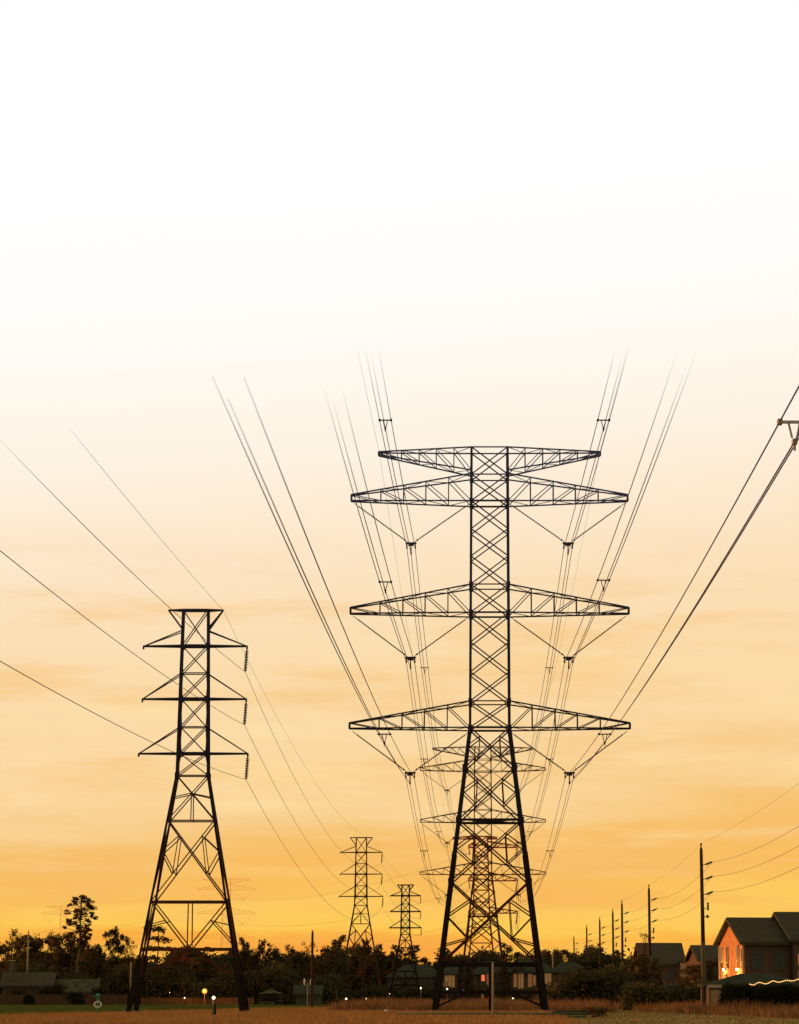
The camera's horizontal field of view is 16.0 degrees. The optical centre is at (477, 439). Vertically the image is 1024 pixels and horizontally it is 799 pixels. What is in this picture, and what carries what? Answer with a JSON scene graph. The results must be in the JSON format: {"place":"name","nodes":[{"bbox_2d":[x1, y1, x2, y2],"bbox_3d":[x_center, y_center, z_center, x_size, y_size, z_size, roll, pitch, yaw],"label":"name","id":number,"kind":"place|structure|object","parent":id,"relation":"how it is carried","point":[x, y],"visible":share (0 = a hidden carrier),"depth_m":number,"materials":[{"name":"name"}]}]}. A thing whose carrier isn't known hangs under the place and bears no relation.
{"place":"outdoors","nodes":[
{"label":"outdoors","id":0,"kind":"place"},
{"bbox_2d":[0,1004,334,1014],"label":"lawn","id":1,"kind":"structure","parent":0,"point":[66,1011],"depth_m":313.06,"materials":[{"name":"plant"}]},
{"bbox_2d":[0,928,20,974],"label":"oak tree","id":2,"kind":"object","parent":1,"relation":"on","point":[3,949],"visible":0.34,"depth_m":462.84,"materials":[{"name":"green plant"}]},
{"bbox_2d":[5,987,27,1003],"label":"bush","id":3,"kind":"object","parent":1,"relation":"on","point":[17,991],"visible":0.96,"depth_m":409.07,"materials":[{"name":"green plant"}]},
{"bbox_2d":[1,931,45,971],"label":"broadleaf tree","id":4,"kind":"object","parent":1,"relation":"on","point":[18,942],"visible":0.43,"depth_m":447.34,"materials":[{"name":"green plant"}]},
{"bbox_2d":[20,993,36,1004],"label":"bush","id":5,"kind":"object","parent":1,"relation":"on","point":[29,999],"visible":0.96,"depth_m":401.05,"materials":[{"name":"green plant"}]},
{"bbox_2d":[0,960,57,1004],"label":"house","id":6,"kind":"structure","parent":1,"relation":"on","point":[32,982],"depth_m":413.62,"materials":[{"name":"grey brick"}]},
{"bbox_2d":[36,985,50,998],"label":"bush","id":7,"kind":"object","parent":1,"relation":"on","point":[45,992],"visible":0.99,"depth_m":408.98,"materials":[{"name":"green plant"}]},
{"bbox_2d":[26,930,61,968],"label":"oak tree","id":8,"kind":"object","parent":1,"relation":"on","point":[50,948],"visible":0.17,"depth_m":472.04,"materials":[{"name":"green plant"}]},
{"bbox_2d":[48,982,67,1004],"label":"bush","id":9,"kind":"object","parent":1,"relation":"on","point":[58,988],"visible":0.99,"depth_m":408.96,"materials":[{"name":"green plant"}]},
{"bbox_2d":[0,994,126,1004],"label":"wooden fence","id":10,"kind":"object","parent":1,"relation":"on","point":[41,999],"visible":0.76,"depth_m":407.19,"materials":[{"name":"brown wood"}]},
{"bbox_2d":[45,931,86,975],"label":"broadleaf tree","id":11,"kind":"object","parent":1,"relation":"on","point":[59,951],"visible":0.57,"depth_m":441.83,"materials":[{"name":"green plant"}]},
{"bbox_2d":[62,990,86,1004],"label":"bush","id":12,"kind":"object","parent":1,"relation":"on","point":[74,998],"visible":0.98,"depth_m":400.12,"materials":[{"name":"green plant"}]},
{"bbox_2d":[53,979,101,1004],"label":"house","id":13,"kind":"structure","parent":1,"relation":"on","point":[80,985],"depth_m":414.73,"materials":[{"name":"grey brick"}]},
{"bbox_2d":[62,894,98,973],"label":"slender pine","id":14,"kind":"object","parent":1,"relation":"on","point":[83,939],"visible":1,"depth_m":433.66,"materials":[{"name":"green plant"}]},
{"bbox_2d":[75,942,106,978],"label":"broadleaf tree","id":15,"kind":"object","parent":1,"relation":"on","point":[88,955],"visible":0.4,"depth_m":451.65,"materials":[{"name":"green plant"}]},
{"bbox_2d":[89,984,110,1004],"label":"bush","id":16,"kind":"object","parent":1,"relation":"on","point":[102,990],"visible":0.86,"depth_m":408.80,"materials":[{"name":"green plant"}]},
{"bbox_2d":[88,926,133,979],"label":"oak tree","id":17,"kind":"object","parent":1,"relation":"on","point":[114,942],"visible":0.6,"depth_m":442.08,"materials":[{"name":"green plant"}]},
{"bbox_2d":[142,924,177,994],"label":"cedar tree","id":18,"kind":"object","parent":1,"relation":"on","point":[158,929],"visible":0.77,"depth_m":422.73,"materials":[{"name":"green plant"}]},
{"bbox_2d":[0,958,350,1004],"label":"undergrowth","id":19,"kind":"object","parent":1,"relation":"on","point":[118,983],"visible":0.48,"depth_m":420.85,"materials":[{"name":"green plant"}]},
{"bbox_2d":[0,943,351,988],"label":"undergrowth","id":20,"kind":"object","parent":1,"relation":"on","point":[340,964],"visible":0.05,"depth_m":487.99,"materials":[{"name":"green plant"}]},
{"bbox_2d":[170,959,195,971],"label":"oak tree","id":21,"kind":"object","parent":1,"relation":"on","point":[187,964],"visible":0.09,"depth_m":446.64,"materials":[{"name":"green plant"}]},
{"bbox_2d":[141,997,253,1004],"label":"wooden fence","id":22,"kind":"object","parent":1,"relation":"on","point":[180,1001],"visible":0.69,"depth_m":415.96,"materials":[{"name":"brown wood"}]},
{"bbox_2d":[187,954,220,983],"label":"broadleaf tree","id":23,"kind":"object","parent":1,"relation":"on","point":[195,965],"visible":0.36,"depth_m":432.05,"materials":[{"name":"green plant"}]},
{"bbox_2d":[221,950,251,973],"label":"oak tree","id":24,"kind":"object","parent":1,"relation":"on","point":[243,959],"visible":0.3,"depth_m":441.81,"materials":[{"name":"green plant"}]},
{"bbox_2d":[240,948,269,971],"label":"broadleaf tree","id":25,"kind":"object","parent":1,"relation":"on","point":[253,959],"visible":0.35,"depth_m":441.80,"materials":[{"name":"green plant"}]},
{"bbox_2d":[254,938,271,969],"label":"pine tree","id":26,"kind":"object","parent":1,"relation":"on","point":[260,947],"visible":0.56,"depth_m":452.33,"materials":[{"name":"green plant"}]},
{"bbox_2d":[257,989,282,1004],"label":"canopy","id":27,"kind":"object","parent":1,"relation":"on","point":[269,991],"visible":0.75,"depth_m":400.97,"materials":[{"name":"grey wood"}]},
{"bbox_2d":[260,944,289,966],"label":"oak tree","id":28,"kind":"object","parent":1,"relation":"on","point":[275,955],"visible":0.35,"depth_m":441.70,"materials":[{"name":"green plant"}]},
{"bbox_2d":[279,943,301,969],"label":"oak tree","id":29,"kind":"object","parent":1,"relation":"on","point":[289,952],"visible":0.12,"depth_m":457.26,"materials":[{"name":"green plant"}]},
{"bbox_2d":[286,950,316,978],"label":"broadleaf tree","id":30,"kind":"object","parent":1,"relation":"on","point":[304,960],"visible":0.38,"depth_m":441.98,"materials":[{"name":"green plant"}]},
{"bbox_2d":[293,985,323,1004],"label":"house","id":31,"kind":"structure","parent":1,"relation":"on","point":[301,995],"depth_m":407.39,"materials":[{"name":"grey"}]},
{"bbox_2d":[303,952,333,978],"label":"oak tree","id":32,"kind":"object","parent":1,"relation":"on","point":[322,967],"visible":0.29,"depth_m":452.11,"materials":[{"name":"green plant"}]},
{"bbox_2d":[317,945,337,975],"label":"pine tree","id":33,"kind":"object","parent":1,"relation":"on","point":[324,949],"visible":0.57,"depth_m":462.61,"materials":[{"name":"green plant"}]},
{"bbox_2d":[237,937,249,967],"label":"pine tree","id":34,"kind":"object","parent":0,"point":[244,946],"visible":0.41,"depth_m":447.66,"materials":[{"name":"green plant"}]},
{"bbox_2d":[130,972,421,979],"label":"wire","id":35,"kind":"object","parent":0,"point":[271,977],"visible":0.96,"depth_m":397.95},
{"bbox_2d":[130,966,422,973],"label":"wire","id":36,"kind":"object","parent":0,"point":[283,970],"visible":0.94,"depth_m":398.11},
{"bbox_2d":[0,1006,577,1023],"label":"dry field grass","id":37,"kind":"structure","parent":0,"point":[297,1015],"depth_m":174.70,"materials":[{"name":"plant"}]},
{"bbox_2d":[0,0,798,965],"label":"sky","id":38,"kind":"structure","parent":0,"point":[224,224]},
{"bbox_2d":[632,943,688,985],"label":"house","id":39,"kind":"structure","parent":0,"point":[671,956],"depth_m":394.77,"materials":[{"name":"grey brick"}]},
{"bbox_2d":[666,970,673,979],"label":"window","id":40,"kind":"structure","parent":39,"relation":"in","point":[669,973],"depth_m":393.30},
{"bbox_2d":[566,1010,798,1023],"bbox_3d":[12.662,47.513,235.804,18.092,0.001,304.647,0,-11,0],"label":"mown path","id":41,"kind":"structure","parent":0,"point":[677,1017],"depth_m":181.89,"materials":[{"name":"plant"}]},
{"bbox_2d":[580,1005,607,1017],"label":"bush","id":42,"kind":"object","parent":41,"relation":"on","point":[595,1012],"visible":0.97,"depth_m":195.83,"materials":[{"name":"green plant"}]},
{"bbox_2d":[568,1009,798,1023],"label":"mown grass","id":43,"kind":"structure","parent":0,"point":[657,1016],"depth_m":184.88,"materials":[{"name":"plant"}]},
{"bbox_2d":[684,945,717,982],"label":"house","id":44,"kind":"structure","parent":0,"point":[693,956],"depth_m":342.13,"materials":[{"name":"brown brick"}]},
{"label":"ground","id":45,"kind":"structure","parent":0,"visible":0},
{"bbox_2d":[40,905,80,949],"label":"lattice pylon","id":46,"kind":"object","parent":45,"relation":"on","point":[60,914],"visible":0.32,"depth_m":1537.91,"materials":[{"name":"metal"}]},
{"bbox_2d":[94,993,101,1013],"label":"pipeline marker","id":47,"kind":"object","parent":45,"relation":"on","point":[97,995],"visible":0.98,"depth_m":207.48,"materials":[{"name":"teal plastic"}]},
{"bbox_2d":[123,609,248,1012],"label":"narrow pylon","id":48,"kind":"object","parent":45,"relation":"on","point":[238,976],"visible":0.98,"depth_m":231.62,"materials":[{"name":"metal"}]},
{"bbox_2d":[212,996,215,1023],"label":"marker post","id":49,"kind":"object","parent":45,"relation":"on","point":[213,1008],"visible":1,"depth_m":147.60,"materials":[{"name":"brown wood"}]},
{"bbox_2d":[197,878,255,954],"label":"lattice pylon","id":50,"kind":"object","parent":45,"relation":"on","point":[221,937],"visible":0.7,"depth_m":1174.34,"materials":[{"name":"metal"}]},
{"bbox_2d":[310,930,313,1007],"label":"utility pole","id":51,"kind":"object","parent":45,"relation":"on","point":[312,959],"visible":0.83,"depth_m":295.09,"materials":[{"name":"brown wood"}]},
{"bbox_2d":[331,934,346,952],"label":"pine tree","id":52,"kind":"object","parent":45,"relation":"on","point":[339,941],"visible":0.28,"depth_m":909.68,"materials":[{"name":"green plant"}]},
{"bbox_2d":[339,837,383,986],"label":"narrow pylon","id":53,"kind":"object","parent":45,"relation":"on","point":[366,905],"visible":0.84,"depth_m":574.51,"materials":[{"name":"brown metal"}]},
{"bbox_2d":[354,937,374,984],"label":"pine tree","id":54,"kind":"object","parent":45,"relation":"on","point":[367,961],"visible":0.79,"depth_m":884.81,"materials":[{"name":"green plant"}]},
{"bbox_2d":[357,947,386,988],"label":"oak tree","id":55,"kind":"object","parent":45,"relation":"on","point":[381,956],"visible":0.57,"depth_m":895.66,"materials":[{"name":"green plant"}]},
{"bbox_2d":[383,944,407,974],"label":"pine tree","id":56,"kind":"object","parent":45,"relation":"on","point":[405,961],"visible":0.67,"depth_m":884.80,"materials":[{"name":"green plant"}]},
{"bbox_2d":[343,951,453,991],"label":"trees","id":57,"kind":"object","parent":45,"relation":"on","point":[354,961],"visible":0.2,"depth_m":893.25,"materials":[{"name":"green plant"}]},
{"bbox_2d":[388,884,421,1001],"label":"narrow pylon","id":58,"kind":"object","parent":45,"relation":"on","point":[401,927],"visible":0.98,"depth_m":443.02,"materials":[{"name":"metal"}]},
{"bbox_2d":[0,550,416,918],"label":"conductor","id":59,"kind":"object","parent":58,"relation":"hanging from","point":[161,673],"visible":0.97,"depth_m":161.85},
{"bbox_2d":[0,661,420,935],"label":"conductor","id":60,"kind":"object","parent":58,"relation":"hanging from","point":[169,750],"visible":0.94,"depth_m":164.57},
{"bbox_2d":[54,495,417,902],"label":"conductor","id":61,"kind":"object","parent":58,"relation":"hanging from","point":[200,635],"visible":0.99,"depth_m":183.18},
{"bbox_2d":[100,466,409,882],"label":"earth wire","id":62,"kind":"object","parent":58,"relation":"attached to","point":[231,627],"visible":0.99,"depth_m":222.99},
{"bbox_2d":[402,944,427,964],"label":"pine tree","id":63,"kind":"object","parent":45,"relation":"on","point":[415,949],"visible":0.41,"depth_m":897.02,"materials":[{"name":"green plant"}]},
{"bbox_2d":[343,981,536,1002],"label":"undergrowth","id":64,"kind":"object","parent":45,"relation":"on","point":[381,992],"visible":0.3,"depth_m":447.41,"materials":[{"name":"green plant"}]},
{"bbox_2d":[457,967,476,999],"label":"broadleaf tree","id":65,"kind":"object","parent":45,"relation":"on","point":[464,986],"visible":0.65,"depth_m":423.97,"materials":[{"name":"green plant"}]},
{"bbox_2d":[322,995,617,1012],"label":"tall weeds","id":66,"kind":"object","parent":45,"relation":"on","point":[410,1004],"visible":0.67,"depth_m":251.34,"materials":[{"name":"brown plant"}]},
{"bbox_2d":[419,746,545,954],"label":"lattice pylon","id":67,"kind":"object","parent":45,"relation":"on","point":[491,874],"visible":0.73,"depth_m":544.47,"materials":[{"name":"brown metal"}]},
{"bbox_2d":[452,836,517,957],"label":"angle pylon","id":68,"kind":"object","parent":45,"relation":"on","point":[475,878],"visible":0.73,"depth_m":813.10,"materials":[{"name":"metal"}]},
{"bbox_2d":[385,959,587,992],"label":"apartment building","id":69,"kind":"structure","parent":45,"relation":"on","point":[523,977],"depth_m":461.70,"materials":[{"name":"grey"}]},
{"bbox_2d":[444,975,454,987],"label":"window","id":70,"kind":"structure","parent":69,"relation":"in","point":[450,979],"depth_m":460.26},
{"bbox_2d":[517,974,523,988],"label":"window","id":71,"kind":"structure","parent":69,"relation":"in","point":[520,977],"depth_m":459.48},
{"bbox_2d":[527,973,532,987],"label":"window","id":72,"kind":"structure","parent":69,"relation":"in","point":[529,976],"depth_m":460.71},
{"bbox_2d":[544,973,551,984],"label":"window","id":73,"kind":"structure","parent":69,"relation":"in","point":[548,976],"depth_m":460.82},
{"bbox_2d":[348,446,630,1012],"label":"lattice pylon","id":74,"kind":"object","parent":45,"relation":"on","point":[537,963],"visible":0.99,"depth_m":244.63,"materials":[{"name":"metal"}]},
{"bbox_2d":[261,488,466,930],"bbox_3d":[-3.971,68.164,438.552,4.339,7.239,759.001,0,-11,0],"label":"conductor bundle","id":75,"kind":"object","parent":74,"relation":"hanging from","point":[379,734],"visible":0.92,"depth_m":115.20,"materials":[{"name":"metal"}]},
{"bbox_2d":[365,388,452,835],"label":"earth wire","id":76,"kind":"object","parent":74,"relation":"attached to","point":[397,567],"visible":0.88,"depth_m":290.28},
{"bbox_2d":[348,477,470,891],"bbox_3d":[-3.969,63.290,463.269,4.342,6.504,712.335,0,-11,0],"label":"conductor bundle","id":77,"kind":"object","parent":74,"relation":"hanging from","point":[387,582],"visible":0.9,"depth_m":194.44,"materials":[{"name":"metal"}]},
{"bbox_2d":[378,416,468,854],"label":"conductor bundle","id":78,"kind":"object","parent":74,"relation":"hanging from","point":[383,420],"visible":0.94,"depth_m":251.51,"materials":[{"name":"metal"}]},
{"bbox_2d":[501,389,616,831],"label":"earth wire","id":79,"kind":"object","parent":74,"relation":"attached to","point":[577,565],"visible":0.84,"depth_m":295.69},
{"bbox_2d":[515,405,613,854],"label":"conductor bundle","id":80,"kind":"object","parent":74,"relation":"hanging from","point":[601,420],"visible":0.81,"depth_m":241.03,"materials":[{"name":"metal"}]},
{"bbox_2d":[515,448,660,890],"bbox_3d":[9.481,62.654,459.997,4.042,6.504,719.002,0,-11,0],"label":"conductor bundle","id":81,"kind":"object","parent":74,"relation":"hanging from","point":[608,580],"visible":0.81,"depth_m":181.00,"materials":[{"name":"metal"}]},
{"bbox_2d":[515,385,798,929],"bbox_3d":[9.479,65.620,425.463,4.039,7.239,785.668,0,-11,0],"label":"conductor bundle","id":82,"kind":"object","parent":74,"relation":"hanging from","point":[794,441],"visible":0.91,"depth_m":91.64,"materials":[{"name":"metal"}]},
{"bbox_2d":[396,1011,588,1017],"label":"grass","id":83,"kind":"structure","parent":45,"relation":"on","point":[569,1013],"depth_m":192.12,"materials":[{"name":"plant"}]},
{"bbox_2d":[492,962,493,1016],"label":"marker post","id":84,"kind":"object","parent":45,"relation":"on","point":[492,989],"visible":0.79,"depth_m":175.36,"materials":[{"name":"brown wood"}]},
{"bbox_2d":[496,968,512,999],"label":"oak tree","id":85,"kind":"object","parent":45,"relation":"on","point":[503,996],"visible":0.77,"depth_m":424.19,"materials":[{"name":"green plant"}]},
{"bbox_2d":[494,942,517,998],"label":"pine tree","id":86,"kind":"object","parent":45,"relation":"on","point":[507,948],"visible":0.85,"depth_m":422.71,"materials":[{"name":"green plant"}]},
{"bbox_2d":[512,951,526,959],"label":"broadleaf tree","id":87,"kind":"object","parent":45,"relation":"on","point":[517,955],"visible":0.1,"depth_m":536.14,"materials":[{"name":"green plant"}]},
{"bbox_2d":[432,943,634,970],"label":"undergrowth","id":88,"kind":"object","parent":45,"relation":"on","point":[588,958],"visible":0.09,"depth_m":487.34,"materials":[{"name":"green plant"}]},
{"bbox_2d":[541,947,564,959],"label":"broadleaf tree","id":89,"kind":"object","parent":45,"relation":"on","point":[554,952],"visible":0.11,"depth_m":511.22,"materials":[{"name":"green plant"}]},
{"bbox_2d":[524,963,647,1005],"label":"undergrowth","id":90,"kind":"object","parent":45,"relation":"on","point":[601,983],"visible":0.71,"depth_m":311.17,"materials":[{"name":"green plant"}]},
{"bbox_2d":[599,917,604,967],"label":"utility pole","id":91,"kind":"object","parent":45,"relation":"on","point":[600,950],"visible":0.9,"depth_m":476.59,"materials":[{"name":"brown wood"}]},
{"bbox_2d":[612,909,618,968],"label":"utility pole","id":92,"kind":"object","parent":45,"relation":"on","point":[613,960],"visible":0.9,"depth_m":430.37,"materials":[{"name":"brown wood"}]},
{"bbox_2d":[621,900,628,966],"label":"utility pole","id":93,"kind":"object","parent":45,"relation":"on","point":[622,953],"visible":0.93,"depth_m":390.08,"materials":[{"name":"brown wood"}]},
{"bbox_2d":[575,826,797,948],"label":"overhead wire","id":94,"kind":"object","parent":93,"relation":"attached to","point":[708,866],"visible":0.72,"depth_m":238.81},
{"bbox_2d":[632,933,651,954],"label":"young tree","id":95,"kind":"object","parent":45,"relation":"on","point":[645,941],"visible":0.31,"depth_m":339.75,"materials":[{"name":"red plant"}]},
{"bbox_2d":[625,953,664,986],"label":"broadleaf tree","id":96,"kind":"object","parent":45,"relation":"on","point":[642,971],"visible":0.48,"depth_m":323.62,"materials":[{"name":"green plant"}]},
{"bbox_2d":[648,885,656,982],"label":"utility pole","id":97,"kind":"object","parent":45,"relation":"on","point":[649,932],"visible":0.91,"depth_m":333.14,"materials":[{"name":"brown wood"}]},
{"bbox_2d":[615,977,715,1010],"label":"undergrowth","id":98,"kind":"object","parent":45,"relation":"on","point":[641,992],"visible":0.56,"depth_m":275.35,"materials":[{"name":"green plant"}]},
{"bbox_2d":[674,963,717,986],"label":"broadleaf tree","id":99,"kind":"object","parent":45,"relation":"on","point":[692,972],"visible":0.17,"depth_m":294.29,"materials":[{"name":"green plant"}]},
{"bbox_2d":[610,998,798,1018],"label":"verge weeds","id":100,"kind":"object","parent":45,"relation":"on","point":[752,1010],"visible":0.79,"depth_m":222.78,"materials":[{"name":"brown plant"}]},
{"bbox_2d":[700,843,712,1005],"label":"utility pole","id":101,"kind":"object","parent":45,"relation":"on","point":[703,961],"visible":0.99,"depth_m":240.51,"materials":[{"name":"brown wood"}]},
{"bbox_2d":[696,958,718,982],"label":"broadleaf tree","id":102,"kind":"object","parent":45,"relation":"on","point":[710,964],"visible":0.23,"depth_m":284.78,"materials":[{"name":"green plant"}]},
{"bbox_2d":[697,974,798,1008],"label":"garage","id":103,"kind":"structure","parent":45,"relation":"on","point":[712,991],"depth_m":237.71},
{"bbox_2d":[713,917,791,978],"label":"townhouse","id":104,"kind":"structure","parent":45,"relation":"on","point":[753,945],"depth_m":255.34,"materials":[{"name":"brick"}]},
{"bbox_2d":[751,952,764,968],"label":"window","id":105,"kind":"structure","parent":104,"relation":"in","point":[757,958],"depth_m":253.93,"materials":[{"name":"glass"}]},
{"bbox_2d":[773,952,785,968],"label":"window","id":106,"kind":"structure","parent":104,"relation":"in","point":[779,958],"depth_m":254.24,"materials":[{"name":"glass"}]},
{"bbox_2d":[713,979,798,1009],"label":"hedge","id":107,"kind":"object","parent":45,"relation":"on","point":[784,994],"visible":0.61,"depth_m":226.62,"materials":[{"name":"green plant"}]},
{"bbox_2d":[771,912,798,980],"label":"townhouse","id":108,"kind":"structure","parent":45,"relation":"on","point":[788,922],"depth_m":254.87,"materials":[{"name":"brown brick"}]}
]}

